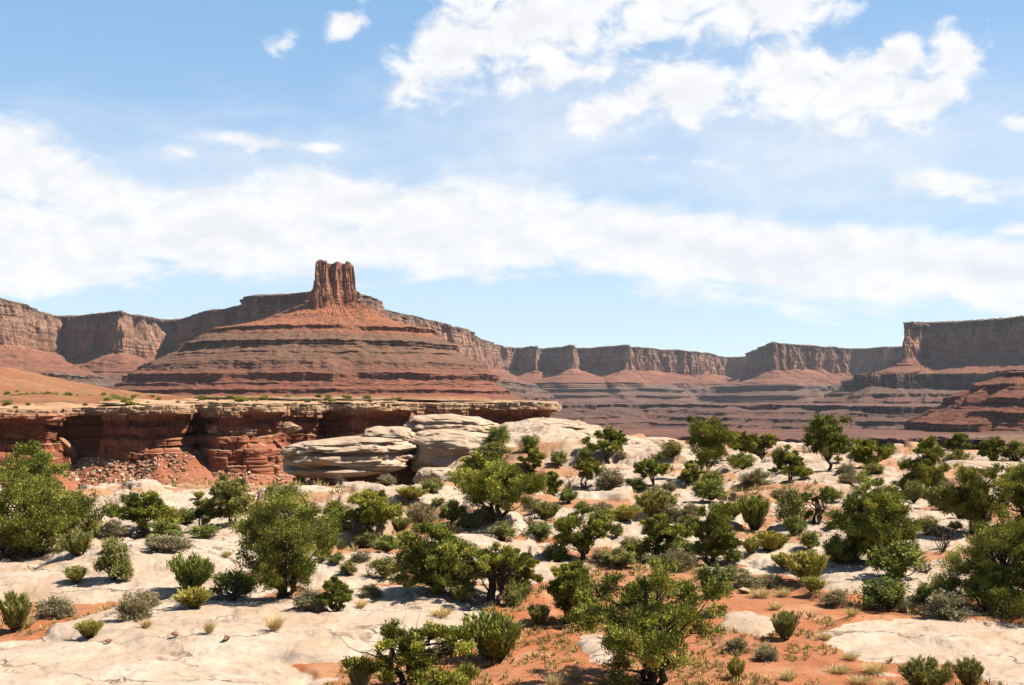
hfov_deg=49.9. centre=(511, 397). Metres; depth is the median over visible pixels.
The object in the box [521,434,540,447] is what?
green shrub
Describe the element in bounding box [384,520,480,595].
juniper tree
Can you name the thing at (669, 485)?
grey shrub
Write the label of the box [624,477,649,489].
green shrub
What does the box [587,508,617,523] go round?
green shrub
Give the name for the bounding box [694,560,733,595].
green shrub
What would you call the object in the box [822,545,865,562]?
grey shrub
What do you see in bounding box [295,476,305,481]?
yellow shrub
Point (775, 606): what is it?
grass tuft
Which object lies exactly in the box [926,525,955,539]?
grey shrub
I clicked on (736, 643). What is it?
grey shrub
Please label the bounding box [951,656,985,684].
broom shrub
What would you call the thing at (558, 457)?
green shrub
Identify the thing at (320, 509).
grey shrub
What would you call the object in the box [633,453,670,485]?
juniper tree
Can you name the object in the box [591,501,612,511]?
grey shrub
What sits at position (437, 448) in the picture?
domed boulder
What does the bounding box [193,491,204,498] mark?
yellow shrub
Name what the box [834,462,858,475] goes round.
grey shrub
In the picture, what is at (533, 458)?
juniper tree
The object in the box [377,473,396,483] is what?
grey shrub
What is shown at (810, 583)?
yellow shrub
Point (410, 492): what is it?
yellow shrub
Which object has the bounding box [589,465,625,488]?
grey shrub
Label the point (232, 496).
juniper tree
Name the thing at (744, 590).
flat stone
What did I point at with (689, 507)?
grey shrub
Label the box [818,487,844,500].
dark shrub
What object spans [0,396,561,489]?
red cliff
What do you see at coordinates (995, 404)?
red hill
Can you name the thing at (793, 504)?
olive shrub
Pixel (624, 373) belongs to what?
mesa
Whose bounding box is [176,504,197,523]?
dark shrub
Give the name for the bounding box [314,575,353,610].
juniper tree
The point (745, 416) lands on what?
terrace
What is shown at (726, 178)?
sky
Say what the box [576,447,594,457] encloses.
green shrub
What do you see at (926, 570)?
dead shrub
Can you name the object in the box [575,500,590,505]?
grey shrub
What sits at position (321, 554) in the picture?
green shrub
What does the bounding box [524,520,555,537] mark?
green shrub
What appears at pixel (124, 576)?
olive shrub
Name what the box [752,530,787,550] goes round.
yellow shrub
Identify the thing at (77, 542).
broom shrub
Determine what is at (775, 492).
grey shrub
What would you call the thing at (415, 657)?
juniper tree
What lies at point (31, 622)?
grass tuft
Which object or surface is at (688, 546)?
green shrub
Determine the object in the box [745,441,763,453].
green shrub
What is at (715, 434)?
pinyon tree
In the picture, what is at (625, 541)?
grey shrub
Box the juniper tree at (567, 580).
[542,558,596,623]
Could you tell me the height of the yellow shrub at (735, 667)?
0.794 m
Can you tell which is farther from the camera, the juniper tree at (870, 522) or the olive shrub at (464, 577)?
the juniper tree at (870, 522)
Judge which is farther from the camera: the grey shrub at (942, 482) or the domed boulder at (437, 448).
the domed boulder at (437, 448)
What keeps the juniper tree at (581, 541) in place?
on the ground at (254, 649)
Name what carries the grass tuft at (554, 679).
on the ground at (254, 649)
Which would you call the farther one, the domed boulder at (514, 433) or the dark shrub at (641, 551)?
the domed boulder at (514, 433)
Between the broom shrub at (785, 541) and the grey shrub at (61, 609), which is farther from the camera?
the broom shrub at (785, 541)
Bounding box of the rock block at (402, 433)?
[362,426,415,464]
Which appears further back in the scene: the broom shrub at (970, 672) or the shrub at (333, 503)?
the shrub at (333, 503)
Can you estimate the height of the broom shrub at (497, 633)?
1.998 m
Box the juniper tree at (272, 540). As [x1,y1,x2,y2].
[226,481,350,597]
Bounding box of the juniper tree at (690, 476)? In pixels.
[677,460,702,485]
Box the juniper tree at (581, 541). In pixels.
[551,501,612,560]
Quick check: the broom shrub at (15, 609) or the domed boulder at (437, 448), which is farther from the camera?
the domed boulder at (437, 448)
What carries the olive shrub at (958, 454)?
on the ground at (254, 649)
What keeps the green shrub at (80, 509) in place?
on the ground at (254, 649)
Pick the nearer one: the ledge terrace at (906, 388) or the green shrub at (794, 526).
the green shrub at (794, 526)
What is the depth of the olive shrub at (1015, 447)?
121.50 m
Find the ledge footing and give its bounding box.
[310,467,415,485]
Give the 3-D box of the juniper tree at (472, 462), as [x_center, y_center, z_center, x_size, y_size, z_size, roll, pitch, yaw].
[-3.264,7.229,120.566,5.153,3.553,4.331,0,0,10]
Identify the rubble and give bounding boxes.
[1,450,306,487]
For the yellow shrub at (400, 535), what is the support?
on the ground at (254, 649)
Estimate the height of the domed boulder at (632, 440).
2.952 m
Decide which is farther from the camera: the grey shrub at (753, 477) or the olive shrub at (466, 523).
the grey shrub at (753, 477)
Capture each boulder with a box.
[403,414,499,434]
[407,429,489,474]
[413,467,453,483]
[507,432,532,435]
[518,418,602,434]
[601,465,632,467]
[622,444,686,453]
[627,438,649,443]
[632,518,672,525]
[639,437,678,444]
[659,462,684,468]
[693,452,760,463]
[794,470,897,478]
[906,511,957,519]
[934,460,1019,470]
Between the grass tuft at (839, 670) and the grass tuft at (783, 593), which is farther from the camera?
the grass tuft at (783, 593)
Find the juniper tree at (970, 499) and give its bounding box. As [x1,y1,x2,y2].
[934,462,1018,533]
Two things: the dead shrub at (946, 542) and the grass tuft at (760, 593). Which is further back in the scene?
the dead shrub at (946, 542)
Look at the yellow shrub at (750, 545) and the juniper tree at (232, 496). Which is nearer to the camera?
the yellow shrub at (750, 545)
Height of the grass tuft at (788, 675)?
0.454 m
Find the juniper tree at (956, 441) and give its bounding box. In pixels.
[943,432,972,453]
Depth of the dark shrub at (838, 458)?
138.68 m
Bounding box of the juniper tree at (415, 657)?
[335,609,481,684]
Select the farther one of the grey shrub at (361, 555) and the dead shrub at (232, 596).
the grey shrub at (361, 555)
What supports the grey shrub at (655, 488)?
on the ground at (254, 649)
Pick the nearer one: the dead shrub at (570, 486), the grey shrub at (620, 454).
the dead shrub at (570, 486)
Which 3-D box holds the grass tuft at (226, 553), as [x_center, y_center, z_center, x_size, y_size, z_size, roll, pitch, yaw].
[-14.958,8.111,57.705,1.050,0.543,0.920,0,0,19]
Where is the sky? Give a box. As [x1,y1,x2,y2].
[0,0,1023,356]
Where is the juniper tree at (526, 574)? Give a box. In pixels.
[511,552,543,588]
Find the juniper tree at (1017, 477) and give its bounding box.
[987,460,1023,522]
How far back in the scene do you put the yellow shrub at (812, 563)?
51.87 m
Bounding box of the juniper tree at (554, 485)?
[545,470,563,495]
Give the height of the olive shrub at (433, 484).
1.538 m
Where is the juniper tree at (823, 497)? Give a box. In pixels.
[799,485,830,523]
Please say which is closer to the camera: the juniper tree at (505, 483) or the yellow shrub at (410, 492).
the juniper tree at (505, 483)
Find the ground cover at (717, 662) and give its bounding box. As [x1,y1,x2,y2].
[0,444,1023,684]
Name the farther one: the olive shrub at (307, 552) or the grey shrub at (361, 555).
the olive shrub at (307, 552)
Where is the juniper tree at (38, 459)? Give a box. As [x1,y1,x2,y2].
[0,438,72,498]
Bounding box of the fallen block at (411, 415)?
[407,412,415,421]
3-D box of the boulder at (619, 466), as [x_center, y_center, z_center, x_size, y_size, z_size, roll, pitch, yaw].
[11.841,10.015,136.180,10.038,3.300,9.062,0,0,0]
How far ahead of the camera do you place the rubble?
311.84 m
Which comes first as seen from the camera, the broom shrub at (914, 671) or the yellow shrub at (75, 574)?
the broom shrub at (914, 671)
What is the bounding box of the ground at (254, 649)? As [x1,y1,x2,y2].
[0,417,1023,684]
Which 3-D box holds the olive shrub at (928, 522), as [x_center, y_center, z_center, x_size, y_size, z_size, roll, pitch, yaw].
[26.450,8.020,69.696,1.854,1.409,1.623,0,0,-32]
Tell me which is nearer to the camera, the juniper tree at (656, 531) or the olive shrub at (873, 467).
the juniper tree at (656, 531)
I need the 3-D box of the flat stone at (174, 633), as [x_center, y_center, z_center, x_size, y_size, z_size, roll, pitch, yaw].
[-11.917,8.337,38.925,0.328,0.175,0.231,0,0,0]
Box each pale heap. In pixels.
[207,424,256,435]
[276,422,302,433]
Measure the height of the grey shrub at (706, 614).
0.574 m
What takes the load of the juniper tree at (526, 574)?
on the ground at (254, 649)
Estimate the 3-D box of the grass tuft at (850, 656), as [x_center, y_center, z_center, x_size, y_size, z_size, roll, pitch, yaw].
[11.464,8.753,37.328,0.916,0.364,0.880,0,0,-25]
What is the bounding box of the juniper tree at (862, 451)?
[846,437,892,465]
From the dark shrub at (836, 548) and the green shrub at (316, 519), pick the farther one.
the green shrub at (316, 519)
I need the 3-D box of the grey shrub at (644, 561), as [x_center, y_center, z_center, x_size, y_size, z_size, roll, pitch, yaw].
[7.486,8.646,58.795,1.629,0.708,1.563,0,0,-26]
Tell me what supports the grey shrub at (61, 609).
on the ground at (254, 649)
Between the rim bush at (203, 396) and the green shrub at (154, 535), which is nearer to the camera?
the green shrub at (154, 535)
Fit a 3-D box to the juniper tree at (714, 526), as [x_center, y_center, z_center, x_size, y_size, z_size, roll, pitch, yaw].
[10.656,7.248,58.417,2.997,3.625,2.693,0,0,0]
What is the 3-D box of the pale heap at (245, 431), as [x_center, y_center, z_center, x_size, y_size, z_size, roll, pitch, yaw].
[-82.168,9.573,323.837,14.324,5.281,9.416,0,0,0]
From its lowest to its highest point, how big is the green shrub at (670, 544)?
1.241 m
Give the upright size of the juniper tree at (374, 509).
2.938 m
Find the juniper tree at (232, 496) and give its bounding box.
[197,473,264,524]
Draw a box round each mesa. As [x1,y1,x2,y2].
[0,291,562,402]
[513,344,745,402]
[809,315,1023,402]
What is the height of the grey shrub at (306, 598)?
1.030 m
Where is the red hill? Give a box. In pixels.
[902,371,1023,431]
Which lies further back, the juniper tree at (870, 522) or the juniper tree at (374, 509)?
the juniper tree at (374, 509)
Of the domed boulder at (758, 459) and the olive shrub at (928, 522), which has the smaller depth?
the olive shrub at (928, 522)
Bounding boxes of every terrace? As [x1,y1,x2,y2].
[550,402,940,429]
[813,370,1023,403]
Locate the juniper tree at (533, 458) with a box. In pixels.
[517,445,544,472]
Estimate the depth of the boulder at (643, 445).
150.76 m
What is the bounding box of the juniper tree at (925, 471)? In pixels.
[897,434,951,492]
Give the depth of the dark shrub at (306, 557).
52.92 m
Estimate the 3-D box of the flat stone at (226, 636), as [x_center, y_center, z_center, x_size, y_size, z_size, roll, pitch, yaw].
[-9.887,8.295,38.193,0.218,0.203,0.238,0,0,-24]
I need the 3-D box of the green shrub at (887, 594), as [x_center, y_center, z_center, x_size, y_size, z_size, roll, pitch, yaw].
[15.815,8.231,46.836,2.485,1.619,2.702,0,0,40]
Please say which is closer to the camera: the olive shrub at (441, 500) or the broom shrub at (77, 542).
the broom shrub at (77, 542)
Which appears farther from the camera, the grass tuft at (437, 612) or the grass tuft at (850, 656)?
the grass tuft at (437, 612)
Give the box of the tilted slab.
[59,438,75,462]
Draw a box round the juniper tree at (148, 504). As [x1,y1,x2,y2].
[104,483,174,537]
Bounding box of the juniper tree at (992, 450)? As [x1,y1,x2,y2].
[973,436,1010,460]
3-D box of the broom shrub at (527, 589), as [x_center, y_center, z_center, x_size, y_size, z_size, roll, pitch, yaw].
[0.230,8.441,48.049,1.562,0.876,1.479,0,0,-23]
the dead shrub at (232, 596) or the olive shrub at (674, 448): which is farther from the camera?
the olive shrub at (674, 448)
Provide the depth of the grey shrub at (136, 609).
42.08 m
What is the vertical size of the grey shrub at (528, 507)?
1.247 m
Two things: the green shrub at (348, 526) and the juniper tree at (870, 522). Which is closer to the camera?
the juniper tree at (870, 522)
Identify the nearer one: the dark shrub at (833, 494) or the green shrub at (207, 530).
the green shrub at (207, 530)
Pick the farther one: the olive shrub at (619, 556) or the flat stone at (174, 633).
the olive shrub at (619, 556)
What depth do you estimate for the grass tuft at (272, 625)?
39.34 m
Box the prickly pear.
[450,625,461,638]
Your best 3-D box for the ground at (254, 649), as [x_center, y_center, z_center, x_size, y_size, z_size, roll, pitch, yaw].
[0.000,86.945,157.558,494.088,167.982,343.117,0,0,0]
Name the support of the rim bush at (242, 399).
on the red cliff
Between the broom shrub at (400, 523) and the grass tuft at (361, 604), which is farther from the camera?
the broom shrub at (400, 523)
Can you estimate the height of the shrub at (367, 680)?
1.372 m
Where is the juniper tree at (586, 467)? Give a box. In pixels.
[572,456,604,488]
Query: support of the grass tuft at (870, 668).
on the ground at (254, 649)
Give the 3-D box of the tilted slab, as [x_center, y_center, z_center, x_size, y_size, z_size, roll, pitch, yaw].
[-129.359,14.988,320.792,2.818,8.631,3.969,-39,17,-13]
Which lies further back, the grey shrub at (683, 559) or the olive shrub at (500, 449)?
the olive shrub at (500, 449)
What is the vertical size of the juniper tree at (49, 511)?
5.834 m
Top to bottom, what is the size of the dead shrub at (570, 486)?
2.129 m
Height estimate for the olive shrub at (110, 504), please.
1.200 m
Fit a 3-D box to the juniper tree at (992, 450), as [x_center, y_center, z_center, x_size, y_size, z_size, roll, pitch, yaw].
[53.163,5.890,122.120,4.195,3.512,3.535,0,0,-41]
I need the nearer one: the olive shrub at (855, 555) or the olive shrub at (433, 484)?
the olive shrub at (855, 555)
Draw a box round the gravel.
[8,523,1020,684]
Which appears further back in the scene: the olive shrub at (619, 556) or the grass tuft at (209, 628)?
the olive shrub at (619, 556)
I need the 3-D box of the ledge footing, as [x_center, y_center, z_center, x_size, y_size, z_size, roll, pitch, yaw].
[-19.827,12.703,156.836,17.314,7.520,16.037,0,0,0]
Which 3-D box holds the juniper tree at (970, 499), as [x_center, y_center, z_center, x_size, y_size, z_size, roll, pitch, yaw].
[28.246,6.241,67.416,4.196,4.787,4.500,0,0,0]
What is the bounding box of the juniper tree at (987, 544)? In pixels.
[926,507,1023,625]
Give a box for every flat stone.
[171,631,179,635]
[224,634,229,639]
[739,587,750,593]
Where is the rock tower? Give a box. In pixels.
[309,260,358,309]
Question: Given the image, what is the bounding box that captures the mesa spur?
[695,341,902,402]
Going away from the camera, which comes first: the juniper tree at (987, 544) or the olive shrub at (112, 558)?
the juniper tree at (987, 544)
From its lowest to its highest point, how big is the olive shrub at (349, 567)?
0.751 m
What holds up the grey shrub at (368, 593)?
on the ground at (254, 649)
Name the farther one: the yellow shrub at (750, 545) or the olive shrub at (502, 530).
the olive shrub at (502, 530)
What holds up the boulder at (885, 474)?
on the ground at (254, 649)
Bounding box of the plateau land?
[0,366,490,405]
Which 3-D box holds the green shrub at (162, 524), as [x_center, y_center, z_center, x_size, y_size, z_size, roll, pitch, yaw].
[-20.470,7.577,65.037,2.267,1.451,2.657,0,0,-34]
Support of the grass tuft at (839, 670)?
on the ground at (254, 649)
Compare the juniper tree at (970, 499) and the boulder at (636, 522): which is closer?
the juniper tree at (970, 499)
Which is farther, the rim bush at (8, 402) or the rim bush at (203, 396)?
the rim bush at (203, 396)
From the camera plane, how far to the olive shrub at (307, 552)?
58.73 m
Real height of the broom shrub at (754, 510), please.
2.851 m
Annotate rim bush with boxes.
[0,399,12,405]
[124,400,133,405]
[198,394,206,399]
[226,394,234,399]
[237,397,245,401]
[258,395,268,399]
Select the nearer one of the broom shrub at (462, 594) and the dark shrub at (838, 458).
the broom shrub at (462, 594)
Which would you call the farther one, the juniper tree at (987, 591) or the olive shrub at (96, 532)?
the olive shrub at (96, 532)
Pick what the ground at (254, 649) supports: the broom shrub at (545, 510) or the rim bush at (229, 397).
the broom shrub at (545, 510)
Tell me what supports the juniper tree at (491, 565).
on the ground at (254, 649)
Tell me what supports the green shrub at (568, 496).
on the ground at (254, 649)
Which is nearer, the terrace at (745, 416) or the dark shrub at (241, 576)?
the dark shrub at (241, 576)
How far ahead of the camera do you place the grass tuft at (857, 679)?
34.59 m
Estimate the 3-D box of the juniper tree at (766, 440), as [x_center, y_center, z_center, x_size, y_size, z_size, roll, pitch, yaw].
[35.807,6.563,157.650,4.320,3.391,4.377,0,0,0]
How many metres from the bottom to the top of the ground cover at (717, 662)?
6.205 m
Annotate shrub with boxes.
[0,519,40,559]
[0,590,33,632]
[32,594,82,619]
[54,528,93,555]
[60,564,88,582]
[68,502,93,517]
[73,617,104,638]
[80,524,104,535]
[93,534,132,579]
[99,501,124,517]
[99,518,131,535]
[113,591,158,620]
[118,560,134,580]
[134,590,164,606]
[142,532,199,552]
[143,533,158,545]
[147,514,182,535]
[161,528,185,538]
[162,506,179,519]
[166,550,215,590]
[170,586,214,608]
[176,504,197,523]
[188,524,220,536]
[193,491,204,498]
[207,568,259,598]
[212,571,246,600]
[290,586,330,612]
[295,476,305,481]
[295,545,314,555]
[296,555,318,578]
[308,501,322,513]
[309,516,321,523]
[312,550,332,559]
[317,507,348,529]
[321,499,348,514]
[327,552,345,563]
[334,475,347,484]
[336,521,355,530]
[339,560,357,574]
[345,651,376,684]
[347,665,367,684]
[348,549,371,562]
[352,528,378,546]
[357,583,383,598]
[364,561,378,578]
[365,554,399,578]
[368,534,403,552]
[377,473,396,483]
[391,517,412,531]
[394,485,429,499]
[397,530,414,542]
[403,498,439,523]
[418,477,445,492]
[429,497,444,504]
[434,498,470,521]
[443,560,476,592]
[448,583,476,602]
[452,513,485,527]
[457,510,488,526]
[461,604,527,662]
[473,505,496,521]
[478,439,513,455]
[485,425,512,443]
[485,518,519,541]
[503,581,532,598]
[504,589,524,605]
[518,497,543,512]
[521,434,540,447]
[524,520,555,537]
[527,602,550,625]
[531,501,560,519]
[542,539,572,561]
[550,450,569,464]
[559,488,579,502]
[563,469,577,490]
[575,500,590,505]
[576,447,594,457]
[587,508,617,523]
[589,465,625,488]
[589,549,607,562]
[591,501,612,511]
[598,546,638,565]
[605,504,643,520]
[608,522,624,536]
[613,449,626,458]
[618,536,638,546]
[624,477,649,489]
[624,538,654,560]
[633,488,679,519]
[638,554,660,566]
[646,485,666,493]
[656,535,693,555]
[657,439,683,457]
[658,545,694,572]
[659,503,686,521]
[661,481,678,489]
[677,513,699,526]
[680,501,699,517]
[680,542,695,554]
[690,476,731,499]
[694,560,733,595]
[699,468,725,483]
[700,607,716,618]
[720,500,740,517]
[720,564,745,579]
[722,549,743,561]
[724,635,749,654]
[727,656,745,678]
[728,451,756,469]
[731,569,764,589]
[736,492,771,530]
[737,467,773,484]
[742,536,760,553]
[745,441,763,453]
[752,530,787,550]
[753,642,779,662]
[758,573,785,588]
[769,487,788,499]
[770,551,799,568]
[770,608,800,639]
[771,444,787,467]
[774,486,809,521]
[774,533,791,548]
[781,514,807,535]
[785,549,830,581]
[798,530,822,548]
[799,574,827,591]
[817,588,850,604]
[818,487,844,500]
[819,533,853,563]
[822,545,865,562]
[825,520,835,527]
[833,456,842,461]
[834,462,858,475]
[835,471,863,483]
[848,545,861,558]
[854,573,914,609]
[859,462,885,474]
[865,537,932,578]
[880,442,896,452]
[890,478,905,489]
[896,654,957,684]
[897,599,914,612]
[902,479,927,503]
[909,556,937,572]
[912,581,940,604]
[913,514,940,535]
[914,588,979,621]
[925,483,947,509]
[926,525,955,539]
[929,479,956,487]
[931,521,957,551]
[938,587,963,597]
[944,448,972,460]
[945,520,964,529]
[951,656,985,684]
[998,439,1023,460]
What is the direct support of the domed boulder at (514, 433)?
on the ground at (254, 649)
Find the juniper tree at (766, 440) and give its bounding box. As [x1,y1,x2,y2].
[749,433,776,454]
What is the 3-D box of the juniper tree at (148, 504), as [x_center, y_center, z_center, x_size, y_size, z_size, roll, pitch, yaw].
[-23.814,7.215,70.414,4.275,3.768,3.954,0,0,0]
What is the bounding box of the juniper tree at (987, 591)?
[962,562,1013,610]
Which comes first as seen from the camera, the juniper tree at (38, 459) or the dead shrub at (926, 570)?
the dead shrub at (926, 570)
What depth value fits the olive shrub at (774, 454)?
116.73 m
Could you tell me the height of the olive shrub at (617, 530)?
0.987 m
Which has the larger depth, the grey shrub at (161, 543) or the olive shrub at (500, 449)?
the olive shrub at (500, 449)
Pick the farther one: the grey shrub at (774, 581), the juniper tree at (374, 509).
the juniper tree at (374, 509)
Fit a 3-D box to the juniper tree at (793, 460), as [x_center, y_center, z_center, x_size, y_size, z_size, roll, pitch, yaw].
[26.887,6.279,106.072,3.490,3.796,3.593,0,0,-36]
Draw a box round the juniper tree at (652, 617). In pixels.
[561,555,733,684]
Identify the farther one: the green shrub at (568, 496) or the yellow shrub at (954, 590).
the green shrub at (568, 496)
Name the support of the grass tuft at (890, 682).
on the ground at (254, 649)
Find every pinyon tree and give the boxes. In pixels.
[684,414,745,476]
[800,413,856,470]
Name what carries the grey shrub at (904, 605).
on the ground at (254, 649)
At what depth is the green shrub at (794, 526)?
71.74 m
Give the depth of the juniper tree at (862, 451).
115.12 m
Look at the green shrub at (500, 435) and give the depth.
146.23 m
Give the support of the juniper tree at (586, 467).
on the ground at (254, 649)
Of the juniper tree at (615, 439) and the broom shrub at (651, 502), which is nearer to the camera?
the broom shrub at (651, 502)
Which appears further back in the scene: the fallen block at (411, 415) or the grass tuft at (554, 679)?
the fallen block at (411, 415)
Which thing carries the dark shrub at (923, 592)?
on the ground at (254, 649)
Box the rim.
[616,429,1023,449]
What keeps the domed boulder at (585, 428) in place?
on the ground at (254, 649)
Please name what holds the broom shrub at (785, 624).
on the ground at (254, 649)
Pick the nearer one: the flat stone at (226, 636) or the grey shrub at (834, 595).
the flat stone at (226, 636)
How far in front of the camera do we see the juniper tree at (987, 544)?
45.78 m
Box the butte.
[110,298,551,417]
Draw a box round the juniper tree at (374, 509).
[342,488,404,531]
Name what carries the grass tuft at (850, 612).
on the ground at (254, 649)
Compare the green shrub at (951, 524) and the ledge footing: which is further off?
the ledge footing
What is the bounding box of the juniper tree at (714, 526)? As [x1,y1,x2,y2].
[688,500,742,565]
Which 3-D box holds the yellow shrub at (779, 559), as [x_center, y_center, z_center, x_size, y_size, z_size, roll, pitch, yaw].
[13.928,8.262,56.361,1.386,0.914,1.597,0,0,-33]
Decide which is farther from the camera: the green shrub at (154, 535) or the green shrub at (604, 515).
the green shrub at (604, 515)
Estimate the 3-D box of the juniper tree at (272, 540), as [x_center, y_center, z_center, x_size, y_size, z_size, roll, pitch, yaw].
[-9.565,6.044,46.848,5.531,5.266,6.129,0,0,0]
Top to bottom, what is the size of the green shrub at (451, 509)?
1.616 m
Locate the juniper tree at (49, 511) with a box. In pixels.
[0,463,107,557]
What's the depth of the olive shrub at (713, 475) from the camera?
102.82 m
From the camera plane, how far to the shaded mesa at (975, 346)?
3544.77 m
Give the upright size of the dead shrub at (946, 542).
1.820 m
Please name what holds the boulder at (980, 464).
on the ground at (254, 649)
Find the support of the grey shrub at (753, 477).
on the ground at (254, 649)
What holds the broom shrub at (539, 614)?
on the ground at (254, 649)
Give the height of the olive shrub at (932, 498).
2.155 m
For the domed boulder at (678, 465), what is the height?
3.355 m
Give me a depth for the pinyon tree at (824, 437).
111.94 m
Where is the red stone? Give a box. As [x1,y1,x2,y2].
[690,556,703,566]
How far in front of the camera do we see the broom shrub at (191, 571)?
48.68 m
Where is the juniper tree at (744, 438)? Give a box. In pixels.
[732,431,752,452]
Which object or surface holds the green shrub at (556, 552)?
on the ground at (254, 649)
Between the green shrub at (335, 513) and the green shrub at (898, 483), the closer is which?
the green shrub at (335, 513)
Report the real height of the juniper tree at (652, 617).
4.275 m
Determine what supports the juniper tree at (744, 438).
on the ground at (254, 649)
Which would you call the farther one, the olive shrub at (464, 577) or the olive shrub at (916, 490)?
the olive shrub at (916, 490)
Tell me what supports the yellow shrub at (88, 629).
on the ground at (254, 649)
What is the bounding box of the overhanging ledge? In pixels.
[280,436,417,478]
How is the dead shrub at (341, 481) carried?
on the ground at (254, 649)
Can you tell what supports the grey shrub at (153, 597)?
on the ground at (254, 649)
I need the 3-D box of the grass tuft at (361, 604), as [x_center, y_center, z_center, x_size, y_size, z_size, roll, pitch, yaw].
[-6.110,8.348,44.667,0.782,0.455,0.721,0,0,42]
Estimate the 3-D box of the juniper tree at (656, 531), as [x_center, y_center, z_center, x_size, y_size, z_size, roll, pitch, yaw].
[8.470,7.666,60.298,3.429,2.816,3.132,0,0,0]
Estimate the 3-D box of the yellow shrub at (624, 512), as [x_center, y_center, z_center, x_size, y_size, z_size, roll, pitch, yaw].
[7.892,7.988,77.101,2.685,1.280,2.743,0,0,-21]
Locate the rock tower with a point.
(334, 283)
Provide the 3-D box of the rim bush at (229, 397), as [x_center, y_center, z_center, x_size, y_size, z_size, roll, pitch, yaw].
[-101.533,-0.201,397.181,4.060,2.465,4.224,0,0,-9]
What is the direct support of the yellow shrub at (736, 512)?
on the ground at (254, 649)
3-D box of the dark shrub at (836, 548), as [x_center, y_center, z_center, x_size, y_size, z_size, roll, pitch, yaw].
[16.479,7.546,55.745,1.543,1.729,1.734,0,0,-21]
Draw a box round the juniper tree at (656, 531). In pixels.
[639,513,694,557]
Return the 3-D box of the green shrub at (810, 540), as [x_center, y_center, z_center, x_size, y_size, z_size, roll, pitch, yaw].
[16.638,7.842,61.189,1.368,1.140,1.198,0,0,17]
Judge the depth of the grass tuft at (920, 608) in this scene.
45.81 m
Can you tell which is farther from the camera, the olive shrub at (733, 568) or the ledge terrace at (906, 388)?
the ledge terrace at (906, 388)
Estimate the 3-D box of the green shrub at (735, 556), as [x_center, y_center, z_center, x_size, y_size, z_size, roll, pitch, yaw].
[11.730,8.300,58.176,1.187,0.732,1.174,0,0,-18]
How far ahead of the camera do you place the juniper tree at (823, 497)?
76.11 m
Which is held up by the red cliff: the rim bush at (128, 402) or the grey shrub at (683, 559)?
the rim bush at (128, 402)
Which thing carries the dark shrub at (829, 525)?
on the ground at (254, 649)
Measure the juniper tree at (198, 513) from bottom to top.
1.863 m
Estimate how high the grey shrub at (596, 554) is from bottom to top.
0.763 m
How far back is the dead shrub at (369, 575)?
52.54 m
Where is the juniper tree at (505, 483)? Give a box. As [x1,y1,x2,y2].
[442,459,551,522]
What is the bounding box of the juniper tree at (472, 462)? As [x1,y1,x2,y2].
[459,448,502,470]
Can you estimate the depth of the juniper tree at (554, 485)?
90.52 m
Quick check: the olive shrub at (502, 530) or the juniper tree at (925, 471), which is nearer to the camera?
the olive shrub at (502, 530)
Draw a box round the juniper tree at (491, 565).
[457,540,529,605]
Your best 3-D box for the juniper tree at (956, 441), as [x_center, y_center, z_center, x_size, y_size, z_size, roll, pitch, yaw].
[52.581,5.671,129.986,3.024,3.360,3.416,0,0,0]
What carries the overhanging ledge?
on the ledge footing
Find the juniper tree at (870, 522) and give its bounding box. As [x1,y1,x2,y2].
[824,468,923,560]
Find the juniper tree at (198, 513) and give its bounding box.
[185,500,219,525]
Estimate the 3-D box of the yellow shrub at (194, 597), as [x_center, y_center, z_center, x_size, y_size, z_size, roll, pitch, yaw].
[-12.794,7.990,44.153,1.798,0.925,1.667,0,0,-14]
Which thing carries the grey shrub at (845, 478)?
on the ground at (254, 649)
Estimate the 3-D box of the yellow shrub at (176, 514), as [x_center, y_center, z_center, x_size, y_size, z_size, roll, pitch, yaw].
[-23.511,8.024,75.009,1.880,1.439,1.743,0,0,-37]
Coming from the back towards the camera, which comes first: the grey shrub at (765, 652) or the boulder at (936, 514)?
the boulder at (936, 514)
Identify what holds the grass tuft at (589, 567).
on the ground at (254, 649)
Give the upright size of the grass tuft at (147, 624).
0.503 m
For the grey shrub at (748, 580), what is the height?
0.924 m
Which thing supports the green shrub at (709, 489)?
on the ground at (254, 649)
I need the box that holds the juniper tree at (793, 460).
[768,444,814,481]
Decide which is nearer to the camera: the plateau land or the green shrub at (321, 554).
the green shrub at (321, 554)
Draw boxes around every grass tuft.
[24,614,39,627]
[137,618,154,627]
[202,617,217,633]
[218,549,232,556]
[260,614,287,631]
[353,598,368,608]
[428,606,457,616]
[543,671,567,684]
[577,562,596,570]
[747,587,773,597]
[766,601,784,609]
[774,589,792,596]
[776,669,798,680]
[815,631,833,639]
[820,663,853,673]
[837,650,862,659]
[843,673,875,684]
[845,607,859,615]
[857,658,892,673]
[876,677,898,684]
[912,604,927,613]
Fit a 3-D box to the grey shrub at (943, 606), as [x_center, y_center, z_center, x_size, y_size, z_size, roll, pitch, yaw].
[17.670,8.334,44.682,2.662,1.245,2.331,0,0,34]
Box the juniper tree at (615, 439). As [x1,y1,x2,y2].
[580,425,629,462]
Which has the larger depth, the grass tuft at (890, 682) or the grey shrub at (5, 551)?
the grey shrub at (5, 551)
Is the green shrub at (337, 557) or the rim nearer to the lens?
the green shrub at (337, 557)

